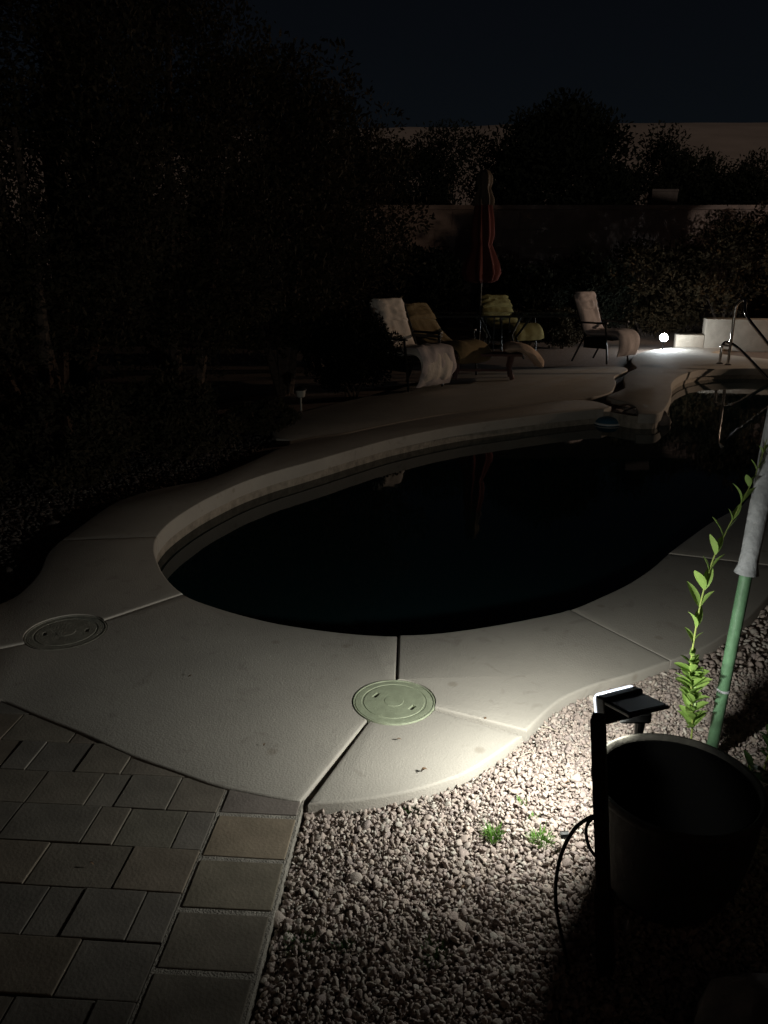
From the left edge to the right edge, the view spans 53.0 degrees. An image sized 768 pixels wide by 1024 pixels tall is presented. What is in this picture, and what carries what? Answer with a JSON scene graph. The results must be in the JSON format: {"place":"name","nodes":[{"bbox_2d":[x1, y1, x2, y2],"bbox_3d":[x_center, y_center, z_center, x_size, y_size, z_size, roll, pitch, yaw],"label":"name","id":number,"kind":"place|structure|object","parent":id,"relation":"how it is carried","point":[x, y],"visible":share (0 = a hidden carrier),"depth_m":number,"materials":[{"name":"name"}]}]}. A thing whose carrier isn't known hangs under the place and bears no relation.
{"place":"outdoors","nodes":[
{"label":"outdoors","id":0,"kind":"place"},
{"bbox_2d":[0,702,304,1023],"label":"paver patio","id":1,"kind":"structure","parent":0,"point":[164,908],"depth_m":1.98,"materials":[{"name":"concrete"}]},
{"bbox_2d":[0,344,767,1023],"bbox_3d":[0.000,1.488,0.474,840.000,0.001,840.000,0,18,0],"label":"ground","id":2,"kind":"structure","parent":0,"point":[246,382],"depth_m":5.83,"materials":[{"name":"grey gravel"}]},
{"bbox_2d":[0,121,24,353],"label":"evergreen shrub","id":3,"kind":"object","parent":2,"relation":"on","point":[16,324],"visible":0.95,"depth_m":5.35,"materials":[{"name":"green plant"}]},
{"bbox_2d":[0,0,202,452],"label":"evergreen shrub","id":4,"kind":"object","parent":2,"relation":"on","point":[28,292],"visible":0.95,"depth_m":5.92,"materials":[{"name":"green plant"}]},
{"bbox_2d":[0,0,212,389],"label":"evergreen shrub","id":5,"kind":"object","parent":2,"relation":"on","point":[72,373],"visible":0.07,"depth_m":10.15,"materials":[{"name":"green plant"}]},
{"bbox_2d":[0,429,274,603],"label":"gravel","id":6,"kind":"structure","parent":2,"relation":"on","point":[17,543],"depth_m":5.49,"materials":[{"name":"gravel"}]},
{"bbox_2d":[0,0,312,423],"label":"evergreen shrub","id":7,"kind":"object","parent":2,"relation":"on","point":[211,297],"visible":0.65,"depth_m":7.22,"materials":[{"name":"green plant"}]},
{"bbox_2d":[93,360,247,462],"bbox_3d":[-1.706,-0.789,6.378,1.057,0.932,1.143,12,21,32],"label":"shrub","id":8,"kind":"object","parent":2,"relation":"on","point":[194,404],"visible":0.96,"depth_m":6.17,"materials":[{"name":"green plant"}]},
{"bbox_2d":[173,25,373,395],"bbox_3d":[-1.368,-3.481,9.306,2.518,4.305,2.533,0,18,0],"label":"evergreen shrub","id":9,"kind":"object","parent":2,"relation":"on","point":[292,323],"visible":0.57,"depth_m":8.87,"materials":[{"name":"green plant"}]},
{"bbox_2d":[294,386,306,412],"bbox_3d":[-0.915,-1.235,8.486,0.150,0.305,0.150,0,18,0],"label":"path light","id":10,"kind":"object","parent":2,"relation":"on","point":[300,391],"visible":0.98,"depth_m":8.43,"materials":[{"name":"grey plastic"}]},
{"bbox_2d":[215,37,435,370],"bbox_3d":[-0.895,-4.381,11.428,2.842,4.744,3.039,16,24,41],"label":"evergreen shrub","id":11,"kind":"object","parent":2,"relation":"on","point":[355,289],"visible":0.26,"depth_m":11.06,"materials":[{"name":"green plant"}]},
{"bbox_2d":[294,308,405,396],"bbox_3d":[-0.384,-1.938,9.539,1.274,1.201,1.155,9,20,25],"label":"round shrub","id":12,"kind":"object","parent":2,"relation":"on","point":[359,361],"visible":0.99,"depth_m":9.32,"materials":[{"name":"green plant"}]},
{"bbox_2d":[0,347,767,818],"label":"pool deck","id":13,"kind":"structure","parent":2,"relation":"on","point":[126,683],"depth_m":3.17,"materials":[{"name":"concrete"}]},
{"bbox_2d":[24,615,106,649],"bbox_3d":[-1.374,0.573,3.346,0.338,0.118,0.338,-4,18,-11],"label":"skimmer lid","id":14,"kind":"object","parent":13,"relation":"on","point":[65,632],"visible":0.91,"depth_m":3.32,"materials":[{"name":"plastic"}]},
{"bbox_2d":[353,680,434,725],"bbox_3d":[0.036,0.742,2.812,0.302,0.120,0.302,11,21,31],"label":"skimmer lid","id":15,"kind":"object","parent":13,"relation":"on","point":[393,702],"visible":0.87,"depth_m":2.78,"materials":[{"name":"plastic"}]},
{"bbox_2d":[368,298,452,391],"bbox_3d":[0.361,-2.167,9.928,0.695,1.119,1.033,-16,24,-41],"label":"patio chair","id":16,"kind":"object","parent":13,"relation":"on","point":[393,312],"visible":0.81,"depth_m":9.91,"materials":[{"name":"white fabric"}]},
{"bbox_2d":[402,343,456,387],"bbox_3d":[0.585,-1.869,9.780,0.638,0.517,0.377,-16,24,-41],"label":"draped cloth","id":17,"kind":"object","parent":16,"relation":"on","point":[428,353],"visible":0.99,"depth_m":9.64,"materials":[{"name":"beige fabric"}]},
{"bbox_2d":[406,303,490,374],"bbox_3d":[0.847,-2.446,10.989,1.293,1.009,0.815,16,24,41],"label":"patio chair","id":18,"kind":"object","parent":13,"relation":"on","point":[422,317],"visible":0.75,"depth_m":10.92,"materials":[{"name":"fabric"}]},
{"bbox_2d":[452,351,522,379],"bbox_3d":[1.400,-2.071,10.885,1.050,0.359,0.430,1,18,4],"label":"table","id":19,"kind":"object","parent":13,"relation":"on","point":[510,360],"visible":0.53,"depth_m":10.72,"materials":[{"name":"red wood"}]},
{"bbox_2d":[503,341,543,367],"bbox_3d":[1.955,-2.214,10.798,0.562,0.342,0.432,1,18,4],"label":"folded towel","id":20,"kind":"object","parent":19,"relation":"on","point":[534,356],"visible":1,"depth_m":10.62,"materials":[{"name":"beige fabric"}]},
{"bbox_2d":[475,294,543,350],"bbox_3d":[2.342,-3.510,14.328,0.815,1.011,1.298,-8,20,-25],"label":"patio chair","id":21,"kind":"object","parent":13,"relation":"on","point":[502,303],"visible":0.79,"depth_m":14.32,"materials":[{"name":"green fabric"}]},
{"bbox_2d":[571,291,639,363],"bbox_3d":[3.652,-3.030,12.642,0.695,1.118,1.024,-16,24,-41],"label":"patio chair","id":22,"kind":"object","parent":13,"relation":"on","point":[596,330],"visible":1,"depth_m":12.59,"materials":[{"name":"beige fabric"}]},
{"bbox_2d":[660,334,667,348],"bbox_3d":[5.302,-3.210,14.629,0.144,0.342,0.144,0,18,0],"label":"globe lamp","id":23,"kind":"object","parent":13,"relation":"on","point":[663,338],"visible":1,"depth_m":14.56,"materials":[{"name":"white glass"}]},
{"bbox_2d":[716,298,767,379],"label":"pool handrail","id":24,"kind":"object","parent":13,"relation":"on","point":[740,350],"visible":0.96,"depth_m":11.99,"materials":[{"name":"metal"}]},
{"bbox_2d":[156,375,765,654],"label":"swimming pool","id":25,"kind":"structure","parent":2,"relation":"in","point":[627,421],"depth_m":7.26,"materials":[{"name":"paint"}]},
{"bbox_2d":[158,379,767,642],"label":"pool water","id":26,"kind":"structure","parent":25,"relation":"in","point":[477,533],"depth_m":5.18,"materials":[{"name":"black liquid"}]},
{"bbox_2d":[594,416,619,426],"bbox_3d":[2.479,-1.002,8.541,0.296,0.118,0.296,0,18,0],"label":"pool floater","id":27,"kind":"object","parent":26,"relation":"on","point":[609,421],"visible":0.81,"depth_m":8.44,"materials":[{"name":"blue plastic"}]},
{"bbox_2d":[462,169,500,357],"bbox_3d":[1.640,-4.131,12.958,0.623,3.010,0.623,-3,18,-9],"label":"parasol","id":28,"kind":"object","parent":2,"relation":"on","point":[481,264],"visible":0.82,"depth_m":12.70,"materials":[{"name":"red fabric"}]},
{"bbox_2d":[433,312,578,358],"bbox_3d":[2.020,-3.040,13.305,2.555,0.739,1.065,0,18,-1],"label":"glass table","id":29,"kind":"object","parent":2,"relation":"on","point":[501,315],"visible":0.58,"depth_m":13.04,"materials":[{"name":"grey"}]},
{"bbox_2d":[487,309,544,345],"bbox_3d":[2.598,-3.579,15.210,1.205,0.864,0.958,0,18,0],"label":"garden bush","id":30,"kind":"object","parent":2,"relation":"on","point":[505,334],"visible":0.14,"depth_m":15.09,"materials":[{"name":"green plant"}]},
{"bbox_2d":[537,306,587,348],"bbox_3d":[3.533,-3.635,15.319,1.195,0.906,1.050,0,18,0],"label":"garden bush","id":31,"kind":"object","parent":2,"relation":"on","point":[563,332],"visible":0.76,"depth_m":15.14,"materials":[{"name":"green plant"}]},
{"bbox_2d":[527,246,642,340],"bbox_3d":[4.218,-4.567,16.363,2.480,2.074,2.156,0,18,0],"label":"garden bush","id":32,"kind":"object","parent":2,"relation":"on","point":[610,298],"visible":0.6,"depth_m":15.98,"materials":[{"name":"green plant"}]},
{"bbox_2d":[611,409,628,414],"bbox_3d":[2.676,-1.057,8.623,0.281,0.183,0.214,-11,21,-32],"label":"rock","id":33,"kind":"object","parent":2,"relation":"on","point":[619,411],"visible":0.24,"depth_m":8.58,"materials":[{"name":"brown stone"}]},
{"bbox_2d":[619,406,633,410],"bbox_3d":[2.779,-1.151,8.749,0.230,0.105,0.162,0,18,0],"label":"rock","id":34,"kind":"object","parent":2,"relation":"on","point":[624,408],"visible":0.3,"depth_m":8.69,"materials":[{"name":"brown stone"}]},
{"bbox_2d":[624,408,636,415],"bbox_3d":[2.786,-1.057,8.560,0.310,0.179,0.223,0,18,0],"label":"rock","id":35,"kind":"object","parent":2,"relation":"on","point":[632,412],"visible":0.13,"depth_m":8.51,"materials":[{"name":"brown stone"}]},
{"bbox_2d":[584,234,718,337],"bbox_3d":[5.765,-4.815,16.722,2.850,2.329,2.342,0,18,0],"label":"garden bush","id":36,"kind":"object","parent":2,"relation":"on","point":[655,316],"visible":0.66,"depth_m":16.35,"materials":[{"name":"green plant"}]},
{"bbox_2d":[659,411,671,425],"bbox_3d":[3.065,-1.023,8.525,0.219,0.209,0.197,11,21,30],"label":"rock","id":37,"kind":"object","parent":2,"relation":"on","point":[665,420],"visible":0.45,"depth_m":8.46,"materials":[{"name":"brown stone"}]},
{"bbox_2d":[649,205,767,332],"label":"garden bush","id":38,"kind":"object","parent":2,"relation":"on","point":[728,297],"visible":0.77,"depth_m":15.79,"materials":[{"name":"green plant"}]},
{"bbox_2d":[673,317,767,351],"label":"planter wall","id":39,"kind":"structure","parent":2,"relation":"on","point":[716,332],"depth_m":14.81,"materials":[{"name":"paint"}]},
{"bbox_2d":[680,605,767,692],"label":"gravel","id":40,"kind":"structure","parent":2,"relation":"on","point":[758,657],"depth_m":3.23,"materials":[{"name":"grey gravel"}]},
{"bbox_2d":[694,972,767,1023],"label":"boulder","id":41,"kind":"object","parent":2,"relation":"on","point":[741,998],"visible":1,"depth_m":1.59,"materials":[{"name":"brown stone"}]},
{"bbox_2d":[725,199,767,317],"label":"garden bush","id":42,"kind":"object","parent":2,"relation":"on","point":[762,262],"visible":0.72,"depth_m":15.41,"materials":[{"name":"green plant"}]},
{"bbox_2d":[743,750,763,781],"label":"seedling","id":43,"kind":"object","parent":2,"relation":"on","point":[752,766],"visible":0.61,"depth_m":2.41,"materials":[{"name":"green plant"}]},
{"bbox_2d":[0,122,767,278],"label":"hill","id":44,"kind":"structure","parent":0,"point":[734,141],"depth_m":87.92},
{"bbox_2d":[0,285,767,343],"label":"garden bank","id":45,"kind":"structure","parent":0,"point":[469,323],"depth_m":17.40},
{"bbox_2d":[39,205,767,296],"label":"back wall","id":46,"kind":"structure","parent":45,"relation":"on","point":[533,235],"depth_m":18.23,"materials":[{"name":"paint"}]},
{"bbox_2d":[360,132,458,204],"bbox_3d":[0.878,-8.594,23.059,3.838,5.026,4.120,0,18,0],"label":"dark tree","id":47,"kind":"object","parent":45,"relation":"on","point":[405,191],"visible":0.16,"depth_m":21.83,"materials":[{"name":"green plant"}]},
{"bbox_2d":[395,118,506,204],"bbox_3d":[2.185,-9.003,23.426,4.191,5.582,4.152,0,18,0],"label":"dark tree","id":48,"kind":"object","parent":45,"relation":"on","point":[447,144],"visible":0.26,"depth_m":22.04,"materials":[{"name":"green plant"}]},
{"bbox_2d":[465,87,650,204],"bbox_3d":[4.784,-8.755,21.753,4.956,5.932,4.656,0,18,0],"label":"dome tree","id":49,"kind":"object","parent":45,"relation":"on","point":[560,152],"visible":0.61,"depth_m":20.52,"materials":[{"name":"green plant"}]},
{"bbox_2d":[619,120,704,204],"bbox_3d":[7.981,-8.686,22.872,3.188,5.281,3.336,0,18,0],"label":"dark tree","id":50,"kind":"object","parent":45,"relation":"on","point":[660,152],"visible":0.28,"depth_m":21.92,"materials":[{"name":"green plant"}]},
{"bbox_2d":[647,189,678,204],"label":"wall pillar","id":51,"kind":"structure","parent":45,"relation":"on","point":[662,196],"depth_m":18.25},
{"bbox_2d":[647,144,731,204],"bbox_3d":[9.045,-8.360,22.965,2.772,4.614,2.955,0,18,0],"label":"dark tree","id":52,"kind":"object","parent":45,"relation":"on","point":[709,164],"visible":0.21,"depth_m":21.88,"materials":[{"name":"green plant"}]},
{"bbox_2d":[686,157,767,204],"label":"dark tree","id":53,"kind":"object","parent":45,"relation":"on","point":[729,188],"visible":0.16,"depth_m":21.66,"materials":[{"name":"green plant"}]},
{"bbox_2d":[718,147,767,204],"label":"dark tree","id":54,"kind":"object","parent":45,"relation":"on","point":[763,170],"visible":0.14,"depth_m":21.86,"materials":[{"name":"green plant"}]},
{"bbox_2d":[0,0,767,130],"label":"sky","id":55,"kind":"structure","parent":0,"point":[669,61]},
{"bbox_2d":[250,667,767,1023],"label":"gravel","id":56,"kind":"structure","parent":0,"point":[406,971],"depth_m":1.93,"materials":[{"name":"beige gravel"}]},
{"bbox_2d":[283,925,321,959],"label":"grass tuft","id":57,"kind":"object","parent":56,"relation":"on","point":[308,935],"visible":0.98,"depth_m":1.85,"materials":[{"name":"green plant"}]},
{"bbox_2d":[330,937,357,956],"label":"grass tuft","id":58,"kind":"object","parent":56,"relation":"on","point":[344,944],"visible":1,"depth_m":1.83,"materials":[{"name":"green plant"}]},
{"bbox_2d":[404,804,420,815],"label":"grass tuft","id":59,"kind":"object","parent":56,"relation":"on","point":[412,810],"visible":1,"depth_m":2.29,"materials":[{"name":"green plant"}]},
{"bbox_2d":[417,934,454,967],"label":"grass tuft","id":60,"kind":"object","parent":56,"relation":"on","point":[436,949],"visible":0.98,"depth_m":1.82,"materials":[{"name":"green plant"}]},
{"bbox_2d":[478,818,507,843],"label":"grass tuft","id":61,"kind":"object","parent":56,"relation":"on","point":[492,833],"visible":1,"depth_m":2.18,"materials":[{"name":"green plant"}]},
{"bbox_2d":[515,796,527,806],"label":"grass tuft","id":62,"kind":"object","parent":56,"relation":"on","point":[519,799],"visible":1,"depth_m":2.32,"materials":[{"name":"green plant"}]},
{"bbox_2d":[524,822,555,848],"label":"grass tuft","id":63,"kind":"object","parent":56,"relation":"on","point":[541,837],"visible":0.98,"depth_m":2.17,"materials":[{"name":"green plant"}]},
{"bbox_2d":[590,712,614,979],"bbox_3d":[0.479,0.744,1.685,0.103,0.662,0.044,8,19,23],"label":"light post","id":64,"kind":"object","parent":56,"relation":"on","point":[604,929],"visible":1,"depth_m":1.67,"materials":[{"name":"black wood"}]},
{"bbox_2d":[554,814,597,974],"bbox_3d":[0.468,0.808,1.876,0.086,0.460,0.440,5,18,15],"label":"black cable","id":65,"kind":"object","parent":64,"relation":"attached to","point":[567,835],"visible":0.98,"depth_m":1.66,"materials":[{"name":"plastic"}]},
{"bbox_2d":[593,685,668,733],"bbox_3d":[0.648,0.717,2.060,0.187,0.544,0.174,-6,19,-19],"label":"solar spotlight","id":66,"kind":"object","parent":64,"relation":"on","point":[637,707],"visible":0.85,"depth_m":1.97,"materials":[{"name":"black plastic"}]},
{"bbox_2d":[591,733,767,926],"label":"plant pot","id":67,"kind":"object","parent":56,"relation":"on","point":[687,818],"visible":0.83,"depth_m":1.88,"materials":[{"name":"plastic"}]},
{"bbox_2d":[674,439,767,738],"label":"leafy shoot","id":68,"kind":"object","parent":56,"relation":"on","point":[694,681],"visible":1,"depth_m":2.37,"materials":[{"name":"green plant"}]},
{"bbox_2d":[706,409,767,747],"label":"garden pole","id":69,"kind":"object","parent":56,"relation":"on","point":[746,569],"visible":0.79,"depth_m":2.32,"materials":[{"name":"green plastic"}]},
{"bbox_2d":[758,724,767,769],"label":"seedling","id":70,"kind":"object","parent":56,"relation":"on","point":[765,736],"visible":0.95,"depth_m":2.48,"materials":[{"name":"green plant"}]}
]}

